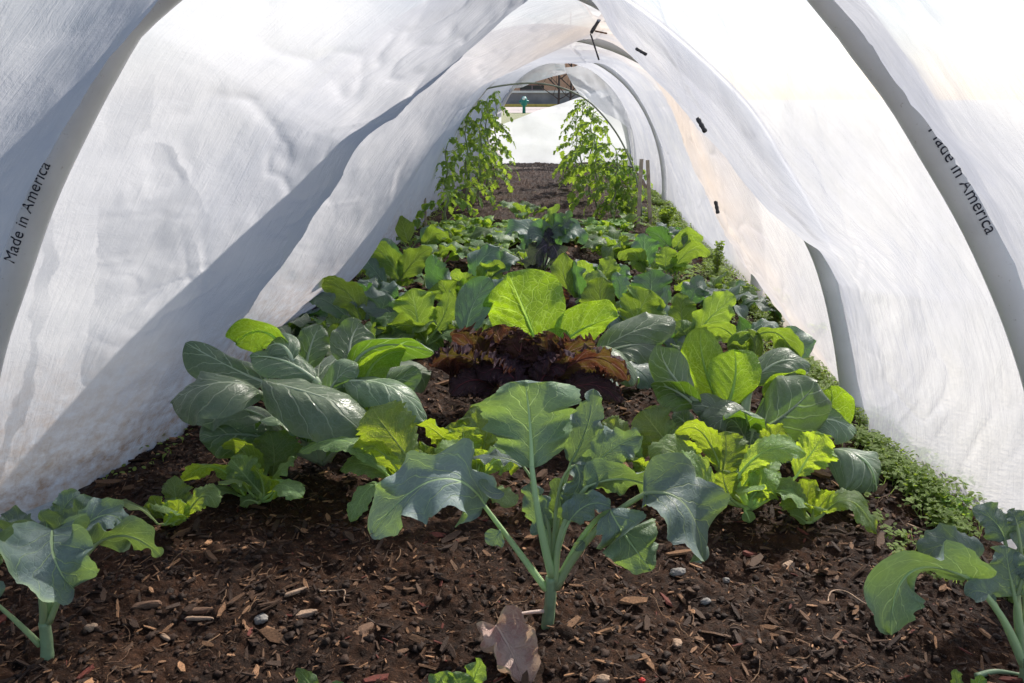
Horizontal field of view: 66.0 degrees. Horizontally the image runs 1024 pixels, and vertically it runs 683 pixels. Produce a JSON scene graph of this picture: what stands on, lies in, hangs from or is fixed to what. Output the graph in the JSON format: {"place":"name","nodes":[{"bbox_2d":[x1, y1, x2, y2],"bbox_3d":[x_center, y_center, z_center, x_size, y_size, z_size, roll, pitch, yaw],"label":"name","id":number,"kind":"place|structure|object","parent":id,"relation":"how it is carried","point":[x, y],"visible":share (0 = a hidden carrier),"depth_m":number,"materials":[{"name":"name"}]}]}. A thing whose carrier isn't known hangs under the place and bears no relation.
{"place":"outdoors","nodes":[
{"label":"outdoors","id":0,"kind":"place"},
{"bbox_2d":[24,100,950,522],"bbox_3d":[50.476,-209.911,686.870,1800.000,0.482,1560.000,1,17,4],"label":"ground","id":1,"kind":"structure","parent":0,"point":[34,512],"depth_m":2.17,"materials":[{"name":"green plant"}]},
{"bbox_2d":[0,0,1023,389],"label":"pipe hoop","id":2,"kind":"object","parent":1,"relation":"on","point":[962,200],"visible":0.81,"depth_m":0.97,"materials":[{"name":"grey plastic"}]},
{"bbox_2d":[0,0,1023,548],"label":"plastic cover","id":3,"kind":"object","parent":2,"relation":"on","point":[274,162],"visible":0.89,"depth_m":1.19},
{"bbox_2d":[487,102,501,164],"bbox_3d":[-0.259,-2.054,7.526,0.373,0.935,0.064,6,18,20],"label":"side flap","id":4,"kind":"object","parent":3,"relation":"hanging from","point":[498,120],"visible":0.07,"depth_m":7.49,"materials":[{"name":"fabric"}]},
{"bbox_2d":[510,63,565,88],"bbox_3d":[0.173,-2.523,7.453,0.672,0.361,0.077,1,17,4],"label":"top flap","id":5,"kind":"object","parent":3,"relation":"attached to","point":[541,72],"visible":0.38,"depth_m":7.45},
{"bbox_2d":[500,97,633,166],"bbox_3d":[0.470,-2.051,7.733,1.888,0.868,0.055,1,17,4],"label":"end sheet","id":6,"kind":"object","parent":3,"relation":"attached to","point":[535,136],"visible":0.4,"depth_m":7.74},
{"bbox_2d":[565,65,631,129],"bbox_3d":[0.980,-2.301,7.512,0.996,0.916,0.066,1,17,4],"label":"end flap","id":7,"kind":"object","parent":3,"relation":"hanging from","point":[597,91],"visible":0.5,"depth_m":7.52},
{"bbox_2d":[504,104,556,106],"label":"kerb","id":8,"kind":"structure","parent":1,"relation":"on","point":[529,105],"depth_m":35.48,"materials":[{"name":"yellow paint"}]},
{"bbox_2d":[502,91,579,103],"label":"retaining wall","id":9,"kind":"structure","parent":1,"relation":"on","point":[537,97],"depth_m":37.26,"materials":[{"name":"grey concrete"}]},
{"bbox_2d":[513,63,576,90],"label":"brick building","id":10,"kind":"structure","parent":1,"relation":"on","point":[536,87],"depth_m":45.61,"materials":[{"name":"brown brick"}]},
{"bbox_2d":[520,85,543,90],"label":"window","id":11,"kind":"structure","parent":10,"relation":"in","point":[528,87],"depth_m":45.93,"materials":[{"name":"glass"}]},
{"bbox_2d":[538,63,574,104],"bbox_3d":[1.598,-10.279,29.273,2.269,3.202,0.629,5,18,16],"label":"bare tree","id":12,"kind":"object","parent":1,"relation":"on","point":[558,98],"visible":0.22,"depth_m":29.46,"materials":[{"name":"brown plant"}]},
{"bbox_2d":[0,162,1021,682],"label":"soil bed","id":13,"kind":"object","parent":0,"point":[536,184],"visible":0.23,"depth_m":1.01,"materials":[{"name":"brown soil"}]},
{"bbox_2d":[0,488,163,660],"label":"broccoli plant","id":14,"kind":"object","parent":13,"relation":"on","point":[50,564],"visible":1,"depth_m":0.80,"materials":[{"name":"green plant"}]},
{"bbox_2d":[131,600,161,608],"bbox_3d":[-0.451,0.325,0.973,0.038,0.012,0.010,-1,17,-4],"label":"wood chip","id":15,"kind":"object","parent":13,"relation":"on","point":[151,604],"visible":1,"depth_m":0.97,"materials":[{"name":"brown wood"}]},
{"bbox_2d":[122,476,221,526],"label":"mustard plant","id":16,"kind":"object","parent":13,"relation":"on","point":[180,504],"visible":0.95,"depth_m":1.13,"materials":[{"name":"green plant"}]},
{"bbox_2d":[183,607,213,614],"bbox_3d":[-0.384,0.332,0.971,0.043,0.011,0.008,1,17,4],"label":"wood chip","id":17,"kind":"object","parent":13,"relation":"on","point":[198,610],"visible":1,"depth_m":0.97,"materials":[{"name":"brown wood"}]},
{"bbox_2d":[184,616,213,620],"bbox_3d":[-0.381,0.337,0.959,0.040,0.008,0.007,1,17,4],"label":"wood chip","id":18,"kind":"object","parent":13,"relation":"on","point":[193,618],"visible":1,"depth_m":0.96,"materials":[{"name":"beige wood"}]},
{"bbox_2d":[180,430,304,507],"bbox_3d":[-0.404,0.200,1.208,0.216,0.103,0.147,1,17,4],"label":"mustard plant","id":19,"kind":"object","parent":13,"relation":"on","point":[248,467],"visible":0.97,"depth_m":1.21,"materials":[{"name":"green plant"}]},
{"bbox_2d":[254,613,267,624],"bbox_3d":[-0.305,0.337,0.957,0.017,0.013,0.015,-8,19,-25],"label":"pebble","id":20,"kind":"object","parent":13,"relation":"on","point":[261,618],"visible":1,"depth_m":0.95,"materials":[{"name":"stone"}]},
{"bbox_2d":[170,317,433,466],"bbox_3d":[-0.346,0.094,1.330,0.434,0.251,0.330,-3,17,-8],"label":"bok choy","id":21,"kind":"object","parent":13,"relation":"on","point":[311,393],"visible":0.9,"depth_m":1.30,"materials":[{"name":"green plant"}]},
{"bbox_2d":[276,313,328,337],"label":"brassica plant","id":22,"kind":"object","parent":13,"relation":"on","point":[303,320],"visible":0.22,"depth_m":1.95,"materials":[{"name":"green plant"}]},
{"bbox_2d":[295,609,316,617],"bbox_3d":[-0.257,0.338,0.976,0.031,0.010,0.013,-1,17,-3],"label":"wood chip","id":23,"kind":"object","parent":13,"relation":"on","point":[306,613],"visible":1,"depth_m":0.97,"materials":[{"name":"beige wood"}]},
{"bbox_2d":[293,308,330,336],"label":"brassica plant","id":24,"kind":"object","parent":13,"relation":"on","point":[319,312],"visible":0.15,"depth_m":2.12,"materials":[{"name":"green plant"}]},
{"bbox_2d":[295,668,343,682],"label":"cabbage seedling","id":25,"kind":"object","parent":13,"relation":"on","point":[302,675],"visible":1,"depth_m":0.80,"materials":[{"name":"green plant"}]},
{"bbox_2d":[290,275,393,328],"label":"brassica plant","id":26,"kind":"object","parent":13,"relation":"on","point":[336,297],"visible":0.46,"depth_m":1.97,"materials":[{"name":"green plant"}]},
{"bbox_2d":[297,315,412,360],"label":"brassica plant","id":27,"kind":"object","parent":13,"relation":"on","point":[371,329],"visible":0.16,"depth_m":1.85,"materials":[{"name":"green plant"}]},
{"bbox_2d":[357,622,373,636],"bbox_3d":[-0.173,0.342,0.931,0.024,0.011,0.016,-13,22,-37],"label":"wood chip","id":28,"kind":"object","parent":13,"relation":"on","point":[364,628],"visible":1,"depth_m":0.93,"materials":[{"name":"beige wood"}]},
{"bbox_2d":[299,400,435,521],"bbox_3d":[-0.193,0.161,1.215,0.224,0.158,0.142,-16,23,-42],"label":"mustard plant","id":29,"kind":"object","parent":13,"relation":"on","point":[383,444],"visible":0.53,"depth_m":1.18,"materials":[{"name":"green plant"}]},
{"bbox_2d":[357,275,406,320],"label":"brassica plant","id":30,"kind":"object","parent":13,"relation":"on","point":[391,288],"visible":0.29,"depth_m":2.34,"materials":[{"name":"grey plant"}]},
{"bbox_2d":[363,238,431,289],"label":"brassica plant","id":31,"kind":"object","parent":13,"relation":"on","point":[388,261],"visible":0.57,"depth_m":2.53,"materials":[{"name":"green plant"}]},
{"bbox_2d":[364,321,443,350],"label":"brassica plant","id":32,"kind":"object","parent":13,"relation":"on","point":[436,345],"visible":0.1,"depth_m":1.98,"materials":[{"name":"green plant"}]},
{"bbox_2d":[350,285,458,344],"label":"brassica plant","id":33,"kind":"object","parent":13,"relation":"on","point":[415,314],"visible":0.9,"depth_m":1.95,"materials":[{"name":"green plant"}]},
{"bbox_2d":[395,215,448,249],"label":"brassica plant","id":34,"kind":"object","parent":13,"relation":"on","point":[429,234],"visible":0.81,"depth_m":3.31,"materials":[{"name":"green plant"}]},
{"bbox_2d":[407,272,450,288],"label":"brassica plant","id":35,"kind":"object","parent":13,"relation":"on","point":[420,280],"visible":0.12,"depth_m":2.60,"materials":[{"name":"green plant"}]},
{"bbox_2d":[403,241,466,262],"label":"brassica plant","id":36,"kind":"object","parent":13,"relation":"on","point":[442,251],"visible":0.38,"depth_m":2.85,"materials":[{"name":"green plant"}]},
{"bbox_2d":[412,137,483,228],"bbox_3d":[-0.308,-0.718,3.774,0.394,0.505,0.317,1,17,4],"label":"tomato plant","id":37,"kind":"object","parent":13,"relation":"on","point":[460,202],"visible":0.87,"depth_m":3.73,"materials":[{"name":"green plant"}]},
{"bbox_2d":[438,235,465,251],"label":"seedling","id":38,"kind":"object","parent":13,"relation":"on","point":[454,238],"visible":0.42,"depth_m":3.23,"materials":[{"name":"green plant"}]},
{"bbox_2d":[428,255,477,301],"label":"brassica plant","id":39,"kind":"object","parent":13,"relation":"on","point":[438,289],"visible":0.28,"depth_m":2.24,"materials":[{"name":"green plant"}]},
{"bbox_2d":[428,658,486,682],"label":"cabbage seedling","id":40,"kind":"object","parent":13,"relation":"on","point":[475,672],"visible":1,"depth_m":0.79,"materials":[{"name":"green plant"}]},
{"bbox_2d":[444,224,482,238],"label":"brassica plant","id":41,"kind":"object","parent":13,"relation":"on","point":[462,226],"visible":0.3,"depth_m":3.51,"materials":[{"name":"green plant"}]},
{"bbox_2d":[436,317,491,341],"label":"brassica plant","id":42,"kind":"object","parent":13,"relation":"on","point":[486,324],"visible":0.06,"depth_m":2.01,"materials":[{"name":"green plant"}]},
{"bbox_2d":[436,112,497,218],"bbox_3d":[-0.248,-0.951,4.300,0.364,0.598,0.301,-15,23,-40],"label":"tomato plant","id":43,"kind":"object","parent":13,"relation":"on","point":[474,159],"visible":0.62,"depth_m":4.26,"materials":[{"name":"green plant"}]},
{"bbox_2d":[418,406,518,507],"bbox_3d":[-0.075,0.180,1.265,0.184,0.120,0.200,1,17,4],"label":"mustard plant","id":44,"kind":"object","parent":13,"relation":"on","point":[471,423],"visible":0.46,"depth_m":1.28,"materials":[{"name":"green plant"}]},
{"bbox_2d":[425,244,519,289],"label":"brassica plant","id":45,"kind":"object","parent":13,"relation":"on","point":[490,261],"visible":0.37,"depth_m":2.47,"materials":[{"name":"green plant"}]},
{"bbox_2d":[450,100,510,205],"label":"tomato plant","id":46,"kind":"object","parent":13,"relation":"on","point":[481,178],"visible":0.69,"depth_m":4.79,"materials":[{"name":"green plant"}]},
{"bbox_2d":[448,239,522,264],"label":"brassica plant","id":47,"kind":"object","parent":13,"relation":"on","point":[475,245],"visible":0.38,"depth_m":2.93,"materials":[{"name":"green plant"}]},
{"bbox_2d":[459,95,514,192],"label":"tomato plant","id":48,"kind":"object","parent":13,"relation":"on","point":[496,157],"visible":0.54,"depth_m":5.14,"materials":[{"name":"green plant"}]},
{"bbox_2d":[475,215,498,228],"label":"seedling","id":49,"kind":"object","parent":13,"relation":"on","point":[488,222],"visible":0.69,"depth_m":3.72,"materials":[{"name":"green plant"}]},
{"bbox_2d":[469,226,519,246],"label":"brassica plant","id":50,"kind":"object","parent":13,"relation":"on","point":[497,235],"visible":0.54,"depth_m":3.23,"materials":[{"name":"green plant"}]},
{"bbox_2d":[472,91,519,186],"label":"tomato plant","id":51,"kind":"object","parent":13,"relation":"on","point":[496,148],"visible":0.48,"depth_m":5.61,"materials":[{"name":"green plant"}]},
{"bbox_2d":[0,354,1015,682],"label":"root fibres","id":52,"kind":"object","parent":13,"relation":"on","point":[476,594],"visible":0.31,"depth_m":0.99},
{"bbox_2d":[0,237,1023,682],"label":"wood shreds","id":53,"kind":"object","parent":13,"relation":"on","point":[272,635],"visible":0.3,"depth_m":0.99,"materials":[{"name":"brown wood"}]},
{"bbox_2d":[442,224,467,237],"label":"seedling","id":54,"kind":"object","parent":53,"relation":"on","point":[451,230],"visible":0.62,"depth_m":3.40,"materials":[{"name":"green plant"}]},
{"bbox_2d":[492,200,547,219],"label":"brassica plant","id":55,"kind":"object","parent":13,"relation":"on","point":[525,209],"visible":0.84,"depth_m":4.00,"materials":[{"name":"green plant"}]},
{"bbox_2d":[428,322,630,403],"bbox_3d":[0.033,0.079,1.511,0.379,0.213,0.165,1,17,4],"label":"red leaf lettuce","id":56,"kind":"object","parent":13,"relation":"on","point":[487,363],"visible":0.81,"depth_m":1.48,"materials":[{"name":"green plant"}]},
{"bbox_2d":[509,245,549,266],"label":"brassica plant","id":57,"kind":"object","parent":13,"relation":"on","point":[519,252],"visible":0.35,"depth_m":2.96,"materials":[{"name":"green plant"}]},
{"bbox_2d":[504,204,587,272],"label":"kale plant","id":58,"kind":"object","parent":13,"relation":"on","point":[552,232],"visible":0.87,"depth_m":2.70,"materials":[{"name":"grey plant"}]},
{"bbox_2d":[368,380,729,682],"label":"broccoli plant","id":59,"kind":"object","parent":13,"relation":"on","point":[531,425],"visible":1,"depth_m":0.88,"materials":[{"name":"green plant"}]},
{"bbox_2d":[448,63,666,201],"bbox_3d":[0.285,-1.327,5.024,1.432,0.996,0.032,1,17,4],"label":"pipe hoop","id":60,"kind":"object","parent":13,"relation":"on","point":[621,79],"visible":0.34,"depth_m":4.98,"materials":[{"name":"grey plastic"}]},
{"bbox_2d":[102,187,1021,603],"bbox_3d":[0.162,-0.356,3.251,1.472,0.094,4.586,1,17,4],"label":"ground cover","id":61,"kind":"object","parent":13,"relation":"on","point":[918,481],"visible":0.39,"depth_m":1.32,"materials":[{"name":"green plant"}]},
{"bbox_2d":[486,82,642,224],"bbox_3d":[0.040,-0.919,3.909,1.240,0.696,0.008,1,17,4],"label":"wire hoop","id":62,"kind":"object","parent":13,"relation":"on","point":[598,110],"visible":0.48,"depth_m":3.82,"materials":[{"name":"grey metal"}]},
{"bbox_2d":[455,269,675,386],"bbox_3d":[0.103,-0.014,1.619,0.470,0.262,0.144,1,17,4],"label":"chinese cabbage","id":63,"kind":"object","parent":13,"relation":"on","point":[532,302],"visible":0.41,"depth_m":1.62,"materials":[{"name":"green plant"}]},
{"bbox_2d":[562,286,579,310],"bbox_3d":[0.118,-0.110,2.197,0.172,0.123,0.121,1,17,4],"label":"red kale","id":64,"kind":"object","parent":13,"relation":"on","point":[570,300],"visible":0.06,"depth_m":2.20,"materials":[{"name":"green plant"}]},
{"bbox_2d":[552,99,602,186],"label":"tomato plant","id":65,"kind":"object","parent":13,"relation":"on","point":[564,162],"visible":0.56,"depth_m":5.29,"materials":[{"name":"green plant"}]},
{"bbox_2d":[553,99,604,183],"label":"tomato plant","id":66,"kind":"object","parent":13,"relation":"on","point":[559,148],"visible":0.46,"depth_m":5.81,"materials":[{"name":"green plant"}]},
{"bbox_2d":[549,253,615,307],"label":"brassica plant","id":67,"kind":"object","parent":13,"relation":"on","point":[566,271],"visible":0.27,"depth_m":2.29,"materials":[{"name":"green plant"}]},
{"bbox_2d":[560,106,612,201],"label":"tomato plant","id":68,"kind":"object","parent":13,"relation":"on","point":[592,119],"visible":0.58,"depth_m":4.77,"materials":[{"name":"green plant"}]},
{"bbox_2d":[585,225,608,234],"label":"seedling","id":69,"kind":"object","parent":13,"relation":"on","point":[599,229],"visible":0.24,"depth_m":3.44,"materials":[{"name":"green plant"}]},
{"bbox_2d":[564,122,632,214],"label":"tomato plant","id":70,"kind":"object","parent":13,"relation":"on","point":[571,195],"visible":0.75,"depth_m":4.27,"materials":[{"name":"green plant"}]},
{"bbox_2d":[595,674,609,682],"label":"pebble","id":71,"kind":"object","parent":13,"relation":"on","point":[602,678],"visible":1,"depth_m":0.84,"materials":[{"name":"grey stone"}]},
{"bbox_2d":[585,220,621,227],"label":"seedling","id":72,"kind":"object","parent":13,"relation":"on","point":[607,223],"visible":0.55,"depth_m":3.65,"materials":[{"name":"green plant"}]},
{"bbox_2d":[577,257,631,281],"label":"brassica plant","id":73,"kind":"object","parent":13,"relation":"on","point":[609,267],"visible":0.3,"depth_m":2.50,"materials":[{"name":"green plant"}]},
{"bbox_2d":[584,225,637,258],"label":"brassica plant","id":74,"kind":"object","parent":13,"relation":"on","point":[616,238],"visible":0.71,"depth_m":3.08,"materials":[{"name":"green plant"}]},
{"bbox_2d":[583,142,651,222],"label":"tomato plant","id":75,"kind":"object","parent":13,"relation":"on","point":[620,192],"visible":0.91,"depth_m":3.88,"materials":[{"name":"green plant"}]},
{"bbox_2d":[580,269,672,328],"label":"brassica plant","id":76,"kind":"object","parent":13,"relation":"on","point":[650,291],"visible":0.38,"depth_m":2.00,"materials":[{"name":"green plant"}]},
{"bbox_2d":[602,160,656,225],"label":"tomato plant","id":77,"kind":"object","parent":13,"relation":"on","point":[631,179],"visible":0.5,"depth_m":3.98,"materials":[{"name":"green plant"}]},
{"bbox_2d":[616,213,647,231],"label":"seedling","id":78,"kind":"object","parent":13,"relation":"on","point":[629,217],"visible":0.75,"depth_m":3.75,"materials":[{"name":"green plant"}]},
{"bbox_2d":[610,361,654,388],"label":"brassica plant","id":79,"kind":"object","parent":13,"relation":"on","point":[645,379],"visible":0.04,"depth_m":1.73,"materials":[{"name":"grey plant"}]},
{"bbox_2d":[636,159,642,228],"bbox_3d":[0.616,-0.705,3.804,0.020,0.342,0.021,1,17,4],"label":"wooden stake","id":80,"kind":"object","parent":13,"relation":"on","point":[639,189],"visible":0.84,"depth_m":3.79,"materials":[{"name":"brown wood"}]},
{"bbox_2d":[646,160,651,224],"bbox_3d":[0.683,-0.730,3.930,0.053,0.342,0.016,7,18,21],"label":"wooden stake","id":81,"kind":"object","parent":13,"relation":"on","point":[648,189],"visible":0.87,"depth_m":3.92,"materials":[{"name":"brown wood"}]},
{"bbox_2d":[601,405,701,472],"bbox_3d":[0.242,0.178,1.274,0.138,0.107,0.192,-7,18,-23],"label":"mustard plant","id":82,"kind":"object","parent":13,"relation":"on","point":[653,423],"visible":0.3,"depth_m":1.31,"materials":[{"name":"green plant"}]},
{"bbox_2d":[617,233,709,274],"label":"brassica plant","id":83,"kind":"object","parent":13,"relation":"on","point":[642,254],"visible":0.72,"depth_m":2.72,"materials":[{"name":"green plant"}]},
{"bbox_2d":[656,207,676,226],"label":"leafy weed","id":84,"kind":"object","parent":13,"relation":"on","point":[667,216],"visible":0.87,"depth_m":3.78,"materials":[{"name":"green plant"}]},
{"bbox_2d":[656,222,681,235],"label":"brassica plant","id":85,"kind":"object","parent":13,"relation":"on","point":[671,230],"visible":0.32,"depth_m":3.64,"materials":[{"name":"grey plant"}]},
{"bbox_2d":[577,38,762,297],"bbox_3d":[0.102,-0.532,2.555,1.462,0.920,0.042,1,17,4],"label":"pipe hoop","id":86,"kind":"object","parent":13,"relation":"on","point":[604,44],"visible":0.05,"depth_m":2.42,"materials":[{"name":"grey plastic"}]},
{"bbox_2d":[663,333,684,347],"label":"brassica plant","id":87,"kind":"object","parent":13,"relation":"on","point":[668,342],"visible":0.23,"depth_m":1.87,"materials":[{"name":"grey plant"}]},
{"bbox_2d":[645,226,702,251],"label":"brassica plant","id":88,"kind":"object","parent":13,"relation":"on","point":[680,240],"visible":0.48,"depth_m":3.09,"materials":[{"name":"green plant"}]},
{"bbox_2d":[658,262,694,279],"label":"seedling","id":89,"kind":"object","parent":13,"relation":"on","point":[676,268],"visible":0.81,"depth_m":2.74,"materials":[{"name":"green plant"}]},
{"bbox_2d":[669,567,685,576],"bbox_3d":[0.220,0.306,1.047,0.022,0.012,0.014,1,17,4],"label":"pebble","id":90,"kind":"object","parent":13,"relation":"on","point":[680,571],"visible":1,"depth_m":1.04,"materials":[{"name":"stone"}]},
{"bbox_2d":[668,275,735,350],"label":"brassica plant","id":91,"kind":"object","parent":13,"relation":"on","point":[685,314],"visible":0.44,"depth_m":1.86,"materials":[{"name":"green plant"}]},
{"bbox_2d":[674,271,757,300],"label":"brassica plant","id":92,"kind":"object","parent":13,"relation":"on","point":[713,283],"visible":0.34,"depth_m":2.43,"materials":[{"name":"green plant"}]},
{"bbox_2d":[710,241,724,274],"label":"leafy weed","id":93,"kind":"object","parent":13,"relation":"on","point":[717,262],"visible":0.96,"depth_m":2.84,"materials":[{"name":"green plant"}]},
{"bbox_2d":[579,0,863,418],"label":"pipe hoop","id":94,"kind":"object","parent":13,"relation":"on","point":[846,369],"visible":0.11,"depth_m":1.58,"materials":[{"name":"grey plastic"}]},
{"bbox_2d":[680,280,784,331],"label":"brassica plant","id":95,"kind":"object","parent":13,"relation":"on","point":[741,310],"visible":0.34,"depth_m":2.20,"materials":[{"name":"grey plant"}]},
{"bbox_2d":[648,419,838,522],"bbox_3d":[0.348,0.192,1.177,0.284,0.137,0.136,-3,17,-10],"label":"mustard plant","id":96,"kind":"object","parent":13,"relation":"on","point":[742,469],"visible":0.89,"depth_m":1.18,"materials":[{"name":"green plant"}]},
{"bbox_2d":[701,318,815,357],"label":"brassica plant","id":97,"kind":"object","parent":13,"relation":"on","point":[797,341],"visible":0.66,"depth_m":1.78,"materials":[{"name":"green plant"}]},
{"bbox_2d":[648,327,880,492],"bbox_3d":[0.430,0.111,1.344,0.384,0.238,0.229,7,18,23],"label":"bok choy","id":98,"kind":"object","parent":13,"relation":"on","point":[706,379],"visible":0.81,"depth_m":1.34,"materials":[{"name":"green plant"}]},
{"bbox_2d":[765,294,781,323],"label":"leafy weed","id":99,"kind":"object","parent":13,"relation":"on","point":[775,316],"visible":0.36,"depth_m":2.23,"materials":[{"name":"green plant"}]},
{"bbox_2d":[776,476,877,533],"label":"mustard plant","id":100,"kind":"object","parent":13,"relation":"on","point":[821,502],"visible":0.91,"depth_m":1.16,"materials":[{"name":"green plant"}]},
{"bbox_2d":[863,501,1023,681],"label":"broccoli plant","id":101,"kind":"object","parent":13,"relation":"on","point":[894,601],"visible":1,"depth_m":0.80,"materials":[{"name":"green plant"}]},
{"bbox_2d":[936,490,973,520],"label":"leafy weed","id":102,"kind":"object","parent":13,"relation":"on","point":[963,508],"visible":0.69,"depth_m":1.20,"materials":[{"name":"green plant"}]},
{"bbox_2d":[950,669,986,682],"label":"cabbage seedling","id":103,"kind":"object","parent":13,"relation":"on","point":[956,674],"visible":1,"depth_m":0.80,"materials":[{"name":"green plant"}]},
{"bbox_2d":[974,669,1018,676],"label":"stem","id":104,"kind":"object","parent":13,"relation":"on","point":[984,673],"visible":0.91,"depth_m":0.86,"materials":[{"name":"green plant"}]},
{"bbox_2d":[501,107,547,112],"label":"road","id":105,"kind":"structure","parent":0,"point":[519,109],"depth_m":29.45,"materials":[{"name":"concrete"}]},
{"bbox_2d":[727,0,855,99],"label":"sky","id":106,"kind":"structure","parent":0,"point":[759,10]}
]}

